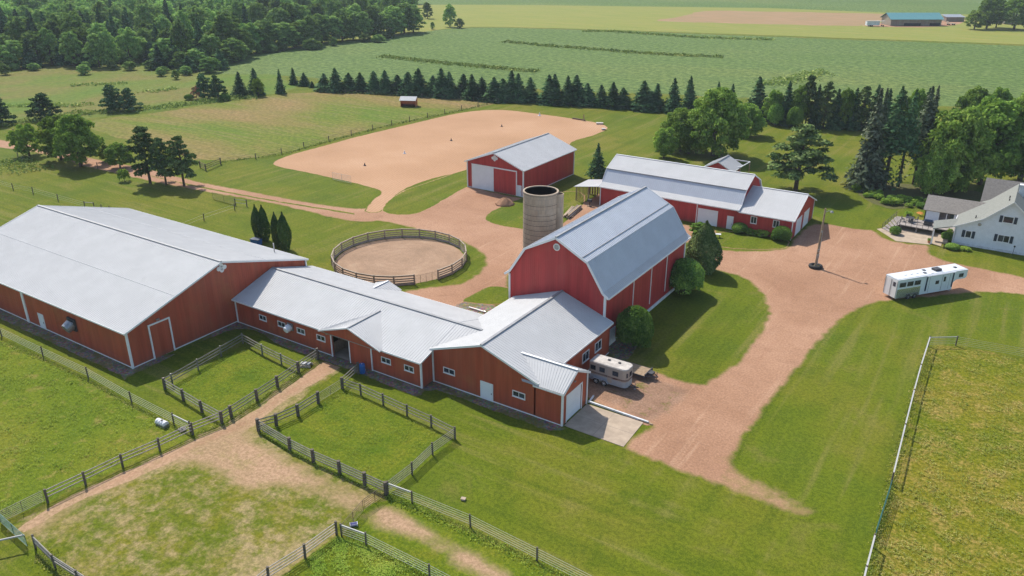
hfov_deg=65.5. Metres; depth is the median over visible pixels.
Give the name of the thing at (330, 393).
pipe gate
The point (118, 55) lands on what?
woodland conifer
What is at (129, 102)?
pine tree
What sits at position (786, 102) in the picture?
belt tree
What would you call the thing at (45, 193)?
wire fence
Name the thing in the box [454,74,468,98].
spruce tree
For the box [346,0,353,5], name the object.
woodland tree
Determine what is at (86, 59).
woodland conifer
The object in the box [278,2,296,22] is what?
woodland tree
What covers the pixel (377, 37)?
shrub
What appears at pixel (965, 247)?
garden plant
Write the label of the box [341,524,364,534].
brace rail
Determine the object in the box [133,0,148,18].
woodland tree
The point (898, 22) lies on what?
sliding door
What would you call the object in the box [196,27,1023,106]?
crop field
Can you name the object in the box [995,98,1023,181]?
leafy tree
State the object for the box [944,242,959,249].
garden plant
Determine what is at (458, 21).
leafy tree
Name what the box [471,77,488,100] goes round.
spruce tree
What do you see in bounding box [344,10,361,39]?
woodland tree
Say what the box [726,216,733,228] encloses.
door
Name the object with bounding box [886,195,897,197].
garden plant
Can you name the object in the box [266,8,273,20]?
woodland tree
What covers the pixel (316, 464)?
weed strip
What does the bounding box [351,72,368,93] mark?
spruce tree
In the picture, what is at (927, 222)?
barbecue grill
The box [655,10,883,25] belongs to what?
stubble field
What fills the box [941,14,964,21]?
machinery shed
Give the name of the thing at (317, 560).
grass tufts
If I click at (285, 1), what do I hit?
woodland tree
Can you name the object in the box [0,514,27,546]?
pipe gate
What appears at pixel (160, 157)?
pine tree
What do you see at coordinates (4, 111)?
conifer
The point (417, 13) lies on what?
woodland tree
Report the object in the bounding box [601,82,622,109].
spruce tree
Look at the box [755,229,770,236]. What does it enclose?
shrub
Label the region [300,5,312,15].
woodland tree
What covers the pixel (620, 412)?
white beam
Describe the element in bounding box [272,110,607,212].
riding arena
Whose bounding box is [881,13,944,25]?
dairy barn
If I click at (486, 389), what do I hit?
door
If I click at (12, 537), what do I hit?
brace rail
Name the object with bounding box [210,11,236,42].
woodland tree
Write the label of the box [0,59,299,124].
meadow
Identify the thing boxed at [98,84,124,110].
pine tree
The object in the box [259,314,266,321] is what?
window
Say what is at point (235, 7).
woodland tree
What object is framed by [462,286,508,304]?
lawn island
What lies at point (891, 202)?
garden plant
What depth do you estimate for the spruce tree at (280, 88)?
276.73 m
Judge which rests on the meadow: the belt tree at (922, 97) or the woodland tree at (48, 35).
the woodland tree at (48, 35)
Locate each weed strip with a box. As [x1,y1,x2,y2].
[0,94,257,126]
[0,157,60,176]
[0,342,196,433]
[5,102,93,107]
[31,548,88,575]
[70,81,127,86]
[136,86,178,92]
[195,354,321,433]
[221,103,486,162]
[263,432,383,496]
[315,91,485,100]
[341,532,443,575]
[375,54,539,72]
[383,490,574,575]
[499,40,723,57]
[582,29,774,39]
[752,68,839,86]
[860,347,933,575]
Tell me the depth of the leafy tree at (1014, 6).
479.56 m
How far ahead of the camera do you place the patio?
142.62 m
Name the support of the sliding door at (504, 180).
in the machine shed at (517, 168)
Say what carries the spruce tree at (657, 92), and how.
on the lawn at (824, 436)
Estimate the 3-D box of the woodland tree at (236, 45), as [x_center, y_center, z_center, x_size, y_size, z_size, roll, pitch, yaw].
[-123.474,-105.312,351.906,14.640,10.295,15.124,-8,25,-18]
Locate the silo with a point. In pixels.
(543, 206)
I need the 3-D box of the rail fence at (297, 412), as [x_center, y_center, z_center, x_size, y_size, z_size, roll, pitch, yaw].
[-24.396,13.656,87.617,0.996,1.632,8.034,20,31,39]
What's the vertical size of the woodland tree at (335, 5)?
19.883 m
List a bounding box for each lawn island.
[382,170,466,214]
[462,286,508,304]
[484,191,584,228]
[716,231,789,249]
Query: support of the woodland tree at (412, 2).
on the hay field at (638, 18)
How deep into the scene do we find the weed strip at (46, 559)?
66.74 m
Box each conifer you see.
[0,7,7,26]
[0,11,10,38]
[0,97,17,123]
[18,38,43,68]
[25,18,43,57]
[28,12,38,33]
[39,11,51,44]
[52,38,73,65]
[77,46,102,67]
[78,11,85,22]
[95,7,104,24]
[108,0,111,11]
[108,12,118,41]
[111,41,128,62]
[120,14,130,53]
[123,6,136,36]
[141,40,152,61]
[146,44,172,69]
[151,23,167,55]
[162,0,174,22]
[166,38,181,67]
[176,55,200,72]
[191,18,213,56]
[213,48,230,69]
[241,3,249,25]
[747,76,768,120]
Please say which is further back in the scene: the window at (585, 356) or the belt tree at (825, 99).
the belt tree at (825, 99)
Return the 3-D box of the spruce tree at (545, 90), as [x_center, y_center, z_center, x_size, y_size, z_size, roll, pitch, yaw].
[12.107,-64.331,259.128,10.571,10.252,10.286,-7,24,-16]
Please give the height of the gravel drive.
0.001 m
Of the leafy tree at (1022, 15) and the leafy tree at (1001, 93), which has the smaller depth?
the leafy tree at (1001, 93)
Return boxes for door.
[37,312,46,329]
[147,317,175,358]
[349,342,371,369]
[472,165,493,190]
[480,380,492,401]
[494,168,515,195]
[517,185,521,196]
[566,381,582,421]
[697,208,717,226]
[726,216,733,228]
[794,215,801,235]
[802,208,809,227]
[895,20,903,25]
[922,20,929,25]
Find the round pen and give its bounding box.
[330,228,466,285]
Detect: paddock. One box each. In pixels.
[0,338,191,520]
[13,405,387,575]
[166,346,296,420]
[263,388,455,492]
[285,536,423,575]
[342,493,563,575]
[867,344,1023,575]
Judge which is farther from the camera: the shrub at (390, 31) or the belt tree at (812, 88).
the shrub at (390, 31)
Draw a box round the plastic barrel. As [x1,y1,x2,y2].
[359,363,365,373]
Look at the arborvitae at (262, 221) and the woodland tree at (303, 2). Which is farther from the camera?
the woodland tree at (303, 2)
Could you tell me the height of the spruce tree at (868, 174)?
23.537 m
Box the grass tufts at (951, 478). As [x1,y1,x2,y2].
[874,348,1023,575]
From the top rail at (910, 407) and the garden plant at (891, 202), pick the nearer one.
the top rail at (910, 407)
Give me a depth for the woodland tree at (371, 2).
530.37 m
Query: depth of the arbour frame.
179.24 m
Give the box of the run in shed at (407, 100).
[399,96,417,106]
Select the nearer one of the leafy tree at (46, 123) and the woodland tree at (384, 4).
the leafy tree at (46, 123)
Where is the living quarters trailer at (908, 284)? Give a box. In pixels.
[883,264,967,298]
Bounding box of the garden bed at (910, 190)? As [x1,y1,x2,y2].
[855,183,981,208]
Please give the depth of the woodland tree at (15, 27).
353.90 m
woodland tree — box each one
[0,33,10,44]
[0,40,25,67]
[0,45,20,66]
[3,16,29,39]
[19,30,54,62]
[31,9,47,26]
[36,27,58,63]
[39,19,63,57]
[46,10,59,17]
[47,13,60,26]
[58,3,78,16]
[58,10,87,56]
[58,31,84,65]
[62,27,88,58]
[74,5,92,22]
[81,33,110,66]
[86,22,114,42]
[91,1,108,19]
[91,11,108,22]
[94,30,119,66]
[108,5,121,19]
[108,17,122,32]
[115,27,142,60]
[126,36,149,57]
[127,9,137,31]
[132,3,153,29]
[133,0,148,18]
[136,20,148,36]
[136,28,153,51]
[141,23,152,30]
[147,5,157,22]
[149,13,167,29]
[149,38,179,64]
[154,14,171,31]
[155,28,176,55]
[168,51,194,68]
[169,18,192,52]
[170,10,196,50]
[186,6,211,30]
[187,48,205,62]
[198,34,222,56]
[199,56,221,71]
[201,20,213,34]
[202,30,213,52]
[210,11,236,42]
[211,48,236,62]
[218,37,249,61]
[226,28,255,56]
[228,15,241,31]
[229,0,248,22]
[239,22,263,49]
[247,2,265,22]
[254,2,268,17]
[254,23,269,47]
[256,0,269,6]
[257,18,278,44]
[266,0,281,16]
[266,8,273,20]
[267,23,285,43]
[268,22,302,47]
[269,7,291,23]
[278,0,292,10]
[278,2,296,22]
[285,22,308,46]
[287,3,311,21]
[293,0,310,6]
[295,19,316,45]
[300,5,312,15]
[301,16,322,41]
[308,3,323,16]
[310,0,326,13]
[312,13,336,42]
[320,15,346,41]
[324,0,342,15]
[332,10,355,40]
[338,0,347,7]
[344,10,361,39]
[345,3,361,12]
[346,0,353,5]
[351,11,374,37]
[354,0,369,10]
[363,6,387,35]
[368,0,376,4]
[373,0,381,10]
[374,11,399,35]
[380,0,392,11]
[382,5,407,33]
[390,0,403,6]
[395,2,420,32]
[401,0,417,6]
[406,4,426,31]
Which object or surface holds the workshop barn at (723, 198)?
on the lawn at (824, 436)
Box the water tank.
[155,418,169,428]
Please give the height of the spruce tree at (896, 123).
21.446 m
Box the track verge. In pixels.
[119,168,356,214]
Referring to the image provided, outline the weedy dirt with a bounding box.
[588,374,695,425]
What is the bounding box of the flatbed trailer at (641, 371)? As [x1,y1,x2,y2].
[615,358,657,378]
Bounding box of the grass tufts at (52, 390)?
[0,341,182,515]
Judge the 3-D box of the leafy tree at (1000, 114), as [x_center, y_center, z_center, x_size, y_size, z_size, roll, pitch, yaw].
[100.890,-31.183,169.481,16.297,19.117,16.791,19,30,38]
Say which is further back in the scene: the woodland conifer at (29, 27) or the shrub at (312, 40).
the shrub at (312, 40)
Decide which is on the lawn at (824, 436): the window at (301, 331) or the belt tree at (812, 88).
the belt tree at (812, 88)
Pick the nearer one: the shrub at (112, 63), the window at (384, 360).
the window at (384, 360)
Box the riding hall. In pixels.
[0,205,308,368]
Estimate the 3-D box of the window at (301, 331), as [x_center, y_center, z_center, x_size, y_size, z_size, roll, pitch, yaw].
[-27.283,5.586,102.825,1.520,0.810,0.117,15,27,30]
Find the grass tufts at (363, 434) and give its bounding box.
[272,389,446,485]
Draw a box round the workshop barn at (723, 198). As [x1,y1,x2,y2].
[574,154,816,238]
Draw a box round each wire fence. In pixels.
[0,328,191,432]
[1,181,84,206]
[183,204,234,222]
[222,98,496,161]
[319,89,486,100]
[339,523,448,575]
[388,485,590,575]
[890,336,930,483]
[930,336,1023,355]
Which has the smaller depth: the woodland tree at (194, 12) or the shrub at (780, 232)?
the shrub at (780, 232)
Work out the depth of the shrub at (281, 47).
387.88 m
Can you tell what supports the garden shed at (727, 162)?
on the lawn at (824, 436)
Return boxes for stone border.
[0,309,567,430]
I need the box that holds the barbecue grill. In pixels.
[922,219,932,225]
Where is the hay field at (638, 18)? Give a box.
[355,5,1023,43]
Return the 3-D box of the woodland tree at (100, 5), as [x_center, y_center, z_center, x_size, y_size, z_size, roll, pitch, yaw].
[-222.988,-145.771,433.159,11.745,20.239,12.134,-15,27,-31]
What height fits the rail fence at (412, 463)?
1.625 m
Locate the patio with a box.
[877,226,941,245]
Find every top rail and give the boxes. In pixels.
[864,535,875,575]
[893,336,930,473]
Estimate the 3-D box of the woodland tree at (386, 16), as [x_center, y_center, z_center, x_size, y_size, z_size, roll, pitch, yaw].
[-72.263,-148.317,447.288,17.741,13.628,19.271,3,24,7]
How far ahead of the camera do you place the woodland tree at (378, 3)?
525.03 m
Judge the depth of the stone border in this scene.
98.94 m
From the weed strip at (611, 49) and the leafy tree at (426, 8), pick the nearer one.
the weed strip at (611, 49)
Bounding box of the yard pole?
[814,208,833,265]
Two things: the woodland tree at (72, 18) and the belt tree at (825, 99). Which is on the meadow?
the woodland tree at (72, 18)
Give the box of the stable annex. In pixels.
[429,290,613,425]
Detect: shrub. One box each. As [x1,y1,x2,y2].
[0,64,9,74]
[8,63,19,69]
[26,63,40,69]
[75,64,91,74]
[97,145,114,159]
[106,60,117,68]
[115,56,126,62]
[116,168,130,180]
[121,61,136,69]
[132,54,143,61]
[142,60,153,68]
[155,68,165,75]
[156,66,169,71]
[171,70,179,78]
[179,66,192,74]
[184,94,193,99]
[190,85,199,97]
[219,94,230,99]
[250,78,264,94]
[254,45,263,52]
[264,44,278,52]
[275,43,287,50]
[301,40,307,48]
[305,38,318,47]
[307,42,315,49]
[309,41,322,48]
[329,37,337,45]
[359,33,370,40]
[371,34,385,41]
[385,28,394,37]
[615,305,654,347]
[669,257,704,294]
[679,133,699,153]
[685,220,722,275]
[689,222,703,233]
[731,222,748,232]
[745,228,755,234]
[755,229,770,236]
[771,225,791,240]
[851,183,861,190]
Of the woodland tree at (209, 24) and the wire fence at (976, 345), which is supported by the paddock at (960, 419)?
the wire fence at (976, 345)
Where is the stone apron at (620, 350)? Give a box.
[606,340,638,360]
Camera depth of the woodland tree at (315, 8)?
464.34 m
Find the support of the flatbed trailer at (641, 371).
on the weedy dirt
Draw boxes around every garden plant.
[873,193,884,199]
[881,198,889,203]
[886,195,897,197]
[888,200,895,204]
[889,226,901,234]
[891,197,900,203]
[905,198,912,202]
[915,202,924,208]
[941,232,953,240]
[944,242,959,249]
[959,246,970,250]
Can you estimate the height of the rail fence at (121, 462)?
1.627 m
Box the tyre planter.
[808,263,822,269]
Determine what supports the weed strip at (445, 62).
on the crop field at (954, 71)
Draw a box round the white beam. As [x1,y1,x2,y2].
[588,395,652,424]
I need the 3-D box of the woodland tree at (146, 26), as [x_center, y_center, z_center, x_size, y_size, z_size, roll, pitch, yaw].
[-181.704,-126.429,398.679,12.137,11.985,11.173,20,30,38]
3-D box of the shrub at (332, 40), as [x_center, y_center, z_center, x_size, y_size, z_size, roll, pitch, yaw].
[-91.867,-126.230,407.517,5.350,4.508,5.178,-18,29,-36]
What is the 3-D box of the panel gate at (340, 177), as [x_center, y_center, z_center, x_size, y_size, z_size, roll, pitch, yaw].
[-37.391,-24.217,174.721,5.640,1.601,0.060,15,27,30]
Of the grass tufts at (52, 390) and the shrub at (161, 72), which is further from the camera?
the shrub at (161, 72)
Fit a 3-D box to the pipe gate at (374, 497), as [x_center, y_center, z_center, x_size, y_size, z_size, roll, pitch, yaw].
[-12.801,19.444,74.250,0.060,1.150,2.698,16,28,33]
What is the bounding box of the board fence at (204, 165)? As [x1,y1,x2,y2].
[199,158,220,170]
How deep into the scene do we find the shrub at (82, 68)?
316.99 m
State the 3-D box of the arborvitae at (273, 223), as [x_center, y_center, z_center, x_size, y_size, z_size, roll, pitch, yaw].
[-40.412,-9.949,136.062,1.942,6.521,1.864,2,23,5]
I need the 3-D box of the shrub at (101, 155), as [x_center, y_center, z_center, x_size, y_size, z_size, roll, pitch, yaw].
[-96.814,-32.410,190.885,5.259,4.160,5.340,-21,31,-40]
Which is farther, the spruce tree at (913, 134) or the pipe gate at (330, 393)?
the spruce tree at (913, 134)
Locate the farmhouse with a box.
[882,178,1023,255]
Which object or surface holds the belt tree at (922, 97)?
on the lawn at (824, 436)
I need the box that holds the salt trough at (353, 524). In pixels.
[350,522,357,526]
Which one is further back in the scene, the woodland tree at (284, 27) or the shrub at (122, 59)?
the woodland tree at (284, 27)
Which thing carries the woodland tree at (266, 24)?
on the lawn at (824, 436)
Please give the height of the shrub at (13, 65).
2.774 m
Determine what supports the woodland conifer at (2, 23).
on the lawn at (824, 436)
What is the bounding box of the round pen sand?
[334,238,464,283]
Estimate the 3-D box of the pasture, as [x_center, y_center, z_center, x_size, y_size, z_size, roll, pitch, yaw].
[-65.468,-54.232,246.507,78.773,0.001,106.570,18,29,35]
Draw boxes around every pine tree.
[24,92,62,120]
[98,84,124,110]
[117,87,143,109]
[121,125,163,182]
[148,137,176,184]
[164,135,198,185]
[192,72,213,97]
[207,75,227,98]
[765,123,838,190]
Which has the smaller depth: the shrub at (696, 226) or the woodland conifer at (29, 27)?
the shrub at (696, 226)
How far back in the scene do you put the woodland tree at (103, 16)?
417.29 m
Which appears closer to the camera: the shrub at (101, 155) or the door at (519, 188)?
the door at (519, 188)
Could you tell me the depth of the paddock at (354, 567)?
66.96 m
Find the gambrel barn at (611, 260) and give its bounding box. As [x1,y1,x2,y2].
[504,186,690,345]
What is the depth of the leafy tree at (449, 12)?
497.84 m
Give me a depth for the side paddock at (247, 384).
95.35 m
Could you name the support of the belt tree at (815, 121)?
on the lawn at (824, 436)
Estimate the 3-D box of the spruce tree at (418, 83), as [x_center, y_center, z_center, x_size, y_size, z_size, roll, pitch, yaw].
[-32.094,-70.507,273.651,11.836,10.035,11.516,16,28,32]
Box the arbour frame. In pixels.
[735,159,750,172]
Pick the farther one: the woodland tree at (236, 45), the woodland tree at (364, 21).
the woodland tree at (364, 21)
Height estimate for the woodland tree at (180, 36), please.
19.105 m
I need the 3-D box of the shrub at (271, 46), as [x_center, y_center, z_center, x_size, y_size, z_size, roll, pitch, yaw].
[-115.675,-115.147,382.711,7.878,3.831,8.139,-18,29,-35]
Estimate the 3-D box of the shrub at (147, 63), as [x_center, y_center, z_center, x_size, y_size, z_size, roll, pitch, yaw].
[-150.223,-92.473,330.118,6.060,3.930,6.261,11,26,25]
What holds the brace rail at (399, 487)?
attached to the wire fence at (470, 522)
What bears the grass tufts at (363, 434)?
on the grass paddock at (396, 458)
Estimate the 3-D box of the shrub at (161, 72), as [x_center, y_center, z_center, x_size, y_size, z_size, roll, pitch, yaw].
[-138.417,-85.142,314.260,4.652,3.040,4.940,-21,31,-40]
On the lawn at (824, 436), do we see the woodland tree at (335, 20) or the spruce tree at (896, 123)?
the woodland tree at (335, 20)
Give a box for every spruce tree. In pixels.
[230,72,248,96]
[246,68,268,95]
[274,69,285,93]
[288,68,298,84]
[297,73,310,86]
[308,81,315,87]
[313,73,329,92]
[322,68,343,93]
[339,72,357,92]
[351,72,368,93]
[364,70,379,93]
[373,70,393,94]
[386,75,403,94]
[394,71,415,95]
[404,68,427,96]
[421,75,436,97]
[431,68,451,98]
[440,71,461,98]
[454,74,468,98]
[461,74,478,100]
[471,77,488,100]
[479,77,503,103]
[490,78,512,103]
[499,70,518,101]
[507,73,526,103]
[521,77,539,103]
[535,74,560,105]
[540,74,563,106]
[558,75,574,106]
[562,75,584,105]
[573,83,595,107]
[584,143,607,178]
[591,85,607,108]
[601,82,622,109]
[612,88,634,110]
[628,81,652,112]
[637,91,663,112]
[650,83,665,109]
[662,78,682,113]
[682,76,697,109]
[842,88,892,193]
[876,87,889,184]
[879,86,914,190]
[886,89,922,188]
[898,86,937,184]
[919,85,940,182]
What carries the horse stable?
on the lawn at (824, 436)
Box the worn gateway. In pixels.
[353,501,523,575]
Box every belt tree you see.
[761,89,783,123]
[767,103,784,125]
[773,81,795,126]
[786,106,803,125]
[787,84,810,119]
[798,75,817,123]
[805,84,824,128]
[815,81,836,127]
[820,88,845,130]
[836,87,856,122]
[842,88,863,130]
[854,86,874,127]
[861,84,882,132]
[884,88,892,125]
[889,90,908,121]
[906,88,926,124]
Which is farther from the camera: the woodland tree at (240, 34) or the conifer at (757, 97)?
the woodland tree at (240, 34)
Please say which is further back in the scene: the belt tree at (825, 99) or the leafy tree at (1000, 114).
the belt tree at (825, 99)
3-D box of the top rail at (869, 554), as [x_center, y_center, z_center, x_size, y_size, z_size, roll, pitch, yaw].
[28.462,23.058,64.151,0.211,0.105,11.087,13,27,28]
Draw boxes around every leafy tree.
[5,123,42,155]
[34,114,71,159]
[49,113,104,166]
[103,142,132,167]
[421,2,432,18]
[442,3,456,26]
[454,18,464,27]
[652,127,678,157]
[660,107,703,151]
[731,103,767,135]
[911,107,999,191]
[913,147,958,194]
[954,85,992,110]
[962,95,1023,184]
[964,10,988,29]
[977,0,1005,28]
[992,86,1012,100]
[995,0,1006,27]
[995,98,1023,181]
[999,0,1023,29]
[1011,92,1023,101]
[1018,7,1023,27]
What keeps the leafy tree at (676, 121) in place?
on the lawn at (824, 436)
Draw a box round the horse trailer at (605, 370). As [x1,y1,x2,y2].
[589,354,638,389]
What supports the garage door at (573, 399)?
in the stable annex
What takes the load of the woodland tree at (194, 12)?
on the lawn at (824, 436)
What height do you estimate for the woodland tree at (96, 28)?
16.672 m
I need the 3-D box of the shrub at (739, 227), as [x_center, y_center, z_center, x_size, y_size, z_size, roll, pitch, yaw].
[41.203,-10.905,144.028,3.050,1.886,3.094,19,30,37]
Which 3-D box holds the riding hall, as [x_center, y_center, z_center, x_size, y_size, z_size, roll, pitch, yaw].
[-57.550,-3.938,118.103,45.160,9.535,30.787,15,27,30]
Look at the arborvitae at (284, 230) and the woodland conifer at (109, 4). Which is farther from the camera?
the woodland conifer at (109, 4)
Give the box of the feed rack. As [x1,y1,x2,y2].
[299,361,312,367]
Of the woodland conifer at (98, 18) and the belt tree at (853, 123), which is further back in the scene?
the woodland conifer at (98, 18)
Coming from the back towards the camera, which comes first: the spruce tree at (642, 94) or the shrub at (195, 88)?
the shrub at (195, 88)
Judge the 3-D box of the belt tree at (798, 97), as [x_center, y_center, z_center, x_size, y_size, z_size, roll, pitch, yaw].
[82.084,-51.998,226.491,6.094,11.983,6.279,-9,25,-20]
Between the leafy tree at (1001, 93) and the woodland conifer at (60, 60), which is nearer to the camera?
the leafy tree at (1001, 93)
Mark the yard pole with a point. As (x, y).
(818, 248)
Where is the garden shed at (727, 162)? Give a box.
[704,155,742,171]
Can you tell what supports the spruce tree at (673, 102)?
on the lawn at (824, 436)
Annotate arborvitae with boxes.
[251,204,262,237]
[257,205,270,241]
[270,212,281,247]
[277,212,291,250]
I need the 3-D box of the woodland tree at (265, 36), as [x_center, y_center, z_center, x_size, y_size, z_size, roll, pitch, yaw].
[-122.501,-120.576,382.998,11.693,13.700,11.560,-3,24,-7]
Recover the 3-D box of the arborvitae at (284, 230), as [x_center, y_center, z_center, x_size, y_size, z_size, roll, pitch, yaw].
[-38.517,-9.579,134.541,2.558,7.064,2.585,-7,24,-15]
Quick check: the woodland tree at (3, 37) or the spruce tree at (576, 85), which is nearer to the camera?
the spruce tree at (576, 85)
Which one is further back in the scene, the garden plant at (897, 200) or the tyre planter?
the garden plant at (897, 200)
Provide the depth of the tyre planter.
127.96 m
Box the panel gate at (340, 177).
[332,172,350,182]
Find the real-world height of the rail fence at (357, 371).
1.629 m
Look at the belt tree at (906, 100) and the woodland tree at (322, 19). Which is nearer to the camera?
the belt tree at (906, 100)
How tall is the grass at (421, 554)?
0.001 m
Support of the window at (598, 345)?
in the stable annex
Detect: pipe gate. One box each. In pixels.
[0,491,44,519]
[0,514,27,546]
[212,192,234,203]
[319,380,340,400]
[342,500,363,531]
[364,485,384,508]
[875,480,892,532]
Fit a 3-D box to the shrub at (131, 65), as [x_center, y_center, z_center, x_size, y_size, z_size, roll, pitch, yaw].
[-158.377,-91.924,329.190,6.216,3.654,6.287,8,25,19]
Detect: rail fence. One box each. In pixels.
[31,534,83,575]
[43,413,219,502]
[162,377,222,420]
[165,333,296,385]
[218,348,319,423]
[255,391,319,430]
[257,520,337,575]
[258,420,387,495]
[340,362,359,388]
[343,379,455,439]
[387,426,454,493]
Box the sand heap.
[495,197,514,206]
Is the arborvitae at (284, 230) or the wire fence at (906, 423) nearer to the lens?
the wire fence at (906, 423)
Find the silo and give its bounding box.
[523,185,563,247]
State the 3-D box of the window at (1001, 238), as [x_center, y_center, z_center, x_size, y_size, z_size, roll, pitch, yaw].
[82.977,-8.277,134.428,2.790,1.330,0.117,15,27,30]
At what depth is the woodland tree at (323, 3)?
486.76 m
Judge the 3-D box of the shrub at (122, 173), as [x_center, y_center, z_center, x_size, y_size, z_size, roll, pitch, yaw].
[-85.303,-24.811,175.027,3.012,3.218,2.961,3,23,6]
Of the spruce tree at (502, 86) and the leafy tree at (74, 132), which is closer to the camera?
the leafy tree at (74, 132)
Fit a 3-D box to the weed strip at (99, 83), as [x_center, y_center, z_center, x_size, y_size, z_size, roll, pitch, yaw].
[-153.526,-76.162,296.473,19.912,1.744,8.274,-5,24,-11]
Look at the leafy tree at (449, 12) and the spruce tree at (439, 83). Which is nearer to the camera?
the spruce tree at (439, 83)
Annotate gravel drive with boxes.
[0,140,1023,520]
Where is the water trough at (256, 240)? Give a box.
[249,237,261,244]
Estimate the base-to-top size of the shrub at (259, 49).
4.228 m
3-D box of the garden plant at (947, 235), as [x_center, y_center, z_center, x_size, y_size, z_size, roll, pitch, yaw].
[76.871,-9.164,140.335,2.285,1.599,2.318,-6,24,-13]
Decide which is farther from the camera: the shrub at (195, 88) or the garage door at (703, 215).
the shrub at (195, 88)
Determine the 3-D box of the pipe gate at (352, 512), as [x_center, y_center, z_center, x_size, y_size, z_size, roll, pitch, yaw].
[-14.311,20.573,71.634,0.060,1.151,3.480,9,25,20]
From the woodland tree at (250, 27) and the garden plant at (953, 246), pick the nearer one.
the garden plant at (953, 246)
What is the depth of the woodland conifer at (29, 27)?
356.16 m
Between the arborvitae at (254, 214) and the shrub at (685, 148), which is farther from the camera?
the shrub at (685, 148)
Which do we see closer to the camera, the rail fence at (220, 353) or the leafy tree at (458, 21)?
the rail fence at (220, 353)
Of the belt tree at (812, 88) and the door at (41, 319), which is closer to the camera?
the door at (41, 319)
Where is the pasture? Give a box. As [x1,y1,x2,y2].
[90,92,497,161]
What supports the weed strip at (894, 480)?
on the paddock at (960, 419)
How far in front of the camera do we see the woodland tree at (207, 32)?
360.48 m
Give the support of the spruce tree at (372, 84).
on the pasture
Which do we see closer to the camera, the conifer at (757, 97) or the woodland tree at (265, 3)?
the conifer at (757, 97)
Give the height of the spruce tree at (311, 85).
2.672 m
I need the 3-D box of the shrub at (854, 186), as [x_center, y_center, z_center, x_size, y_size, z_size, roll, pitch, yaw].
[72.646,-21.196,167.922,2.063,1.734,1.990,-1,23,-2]
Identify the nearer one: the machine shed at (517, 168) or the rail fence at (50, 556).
the rail fence at (50, 556)
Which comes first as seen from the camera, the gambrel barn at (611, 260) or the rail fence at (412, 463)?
the rail fence at (412, 463)
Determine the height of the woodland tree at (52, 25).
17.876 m
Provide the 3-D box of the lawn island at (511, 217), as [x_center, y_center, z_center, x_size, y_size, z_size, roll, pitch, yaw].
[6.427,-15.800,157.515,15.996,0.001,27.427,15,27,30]
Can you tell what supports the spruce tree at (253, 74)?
on the meadow
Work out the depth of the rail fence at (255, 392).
92.43 m
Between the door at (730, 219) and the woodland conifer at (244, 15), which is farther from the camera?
the woodland conifer at (244, 15)
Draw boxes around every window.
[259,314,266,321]
[277,320,285,327]
[296,327,304,335]
[316,334,325,342]
[381,356,390,365]
[404,364,413,373]
[443,366,454,376]
[512,390,524,400]
[582,349,589,363]
[594,338,601,353]
[750,216,756,223]
[772,220,779,227]
[938,212,954,219]
[961,230,974,238]
[993,234,1013,243]
[999,215,1017,223]
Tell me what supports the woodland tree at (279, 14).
on the lawn at (824, 436)
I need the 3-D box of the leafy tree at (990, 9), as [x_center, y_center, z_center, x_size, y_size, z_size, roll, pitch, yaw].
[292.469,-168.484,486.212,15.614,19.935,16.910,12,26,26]
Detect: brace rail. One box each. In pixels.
[0,535,22,540]
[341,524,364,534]
[388,483,410,492]
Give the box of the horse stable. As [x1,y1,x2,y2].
[231,266,482,387]
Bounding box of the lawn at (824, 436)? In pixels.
[0,0,1023,575]
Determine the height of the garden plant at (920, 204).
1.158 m
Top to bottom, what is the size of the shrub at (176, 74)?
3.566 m
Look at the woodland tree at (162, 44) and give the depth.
334.42 m
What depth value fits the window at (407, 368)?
93.74 m
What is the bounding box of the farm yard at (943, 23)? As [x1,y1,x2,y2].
[860,20,966,27]
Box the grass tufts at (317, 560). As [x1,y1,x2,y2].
[283,536,409,575]
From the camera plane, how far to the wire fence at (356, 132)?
218.33 m
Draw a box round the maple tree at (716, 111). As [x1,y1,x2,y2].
[682,86,752,156]
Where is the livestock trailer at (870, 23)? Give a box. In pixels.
[865,21,883,26]
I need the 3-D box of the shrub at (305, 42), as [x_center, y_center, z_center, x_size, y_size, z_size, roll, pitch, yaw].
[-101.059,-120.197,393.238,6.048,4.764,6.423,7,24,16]
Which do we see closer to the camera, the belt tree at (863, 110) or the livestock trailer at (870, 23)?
the belt tree at (863, 110)
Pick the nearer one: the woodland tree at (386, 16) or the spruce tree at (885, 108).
the spruce tree at (885, 108)
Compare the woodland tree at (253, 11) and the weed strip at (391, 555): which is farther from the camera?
the woodland tree at (253, 11)
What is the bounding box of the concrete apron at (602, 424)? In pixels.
[564,404,642,446]
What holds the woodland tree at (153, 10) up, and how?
on the lawn at (824, 436)
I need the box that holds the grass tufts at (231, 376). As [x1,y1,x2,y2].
[174,350,283,413]
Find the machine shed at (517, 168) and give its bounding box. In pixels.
[464,133,576,196]
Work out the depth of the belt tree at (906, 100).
217.33 m
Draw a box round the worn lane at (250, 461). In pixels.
[6,360,386,541]
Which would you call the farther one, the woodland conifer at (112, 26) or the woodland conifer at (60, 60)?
the woodland conifer at (112, 26)
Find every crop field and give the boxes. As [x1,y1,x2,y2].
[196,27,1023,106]
[417,0,1020,14]
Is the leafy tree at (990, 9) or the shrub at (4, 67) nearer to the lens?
the shrub at (4, 67)
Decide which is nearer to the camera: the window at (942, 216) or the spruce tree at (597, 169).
the window at (942, 216)
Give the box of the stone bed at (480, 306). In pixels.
[455,302,495,314]
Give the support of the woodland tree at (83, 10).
on the lawn at (824, 436)
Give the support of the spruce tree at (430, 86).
on the pasture
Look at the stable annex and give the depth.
91.53 m
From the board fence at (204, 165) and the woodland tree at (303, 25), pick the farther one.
the woodland tree at (303, 25)
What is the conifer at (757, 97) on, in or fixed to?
on the lawn at (824, 436)

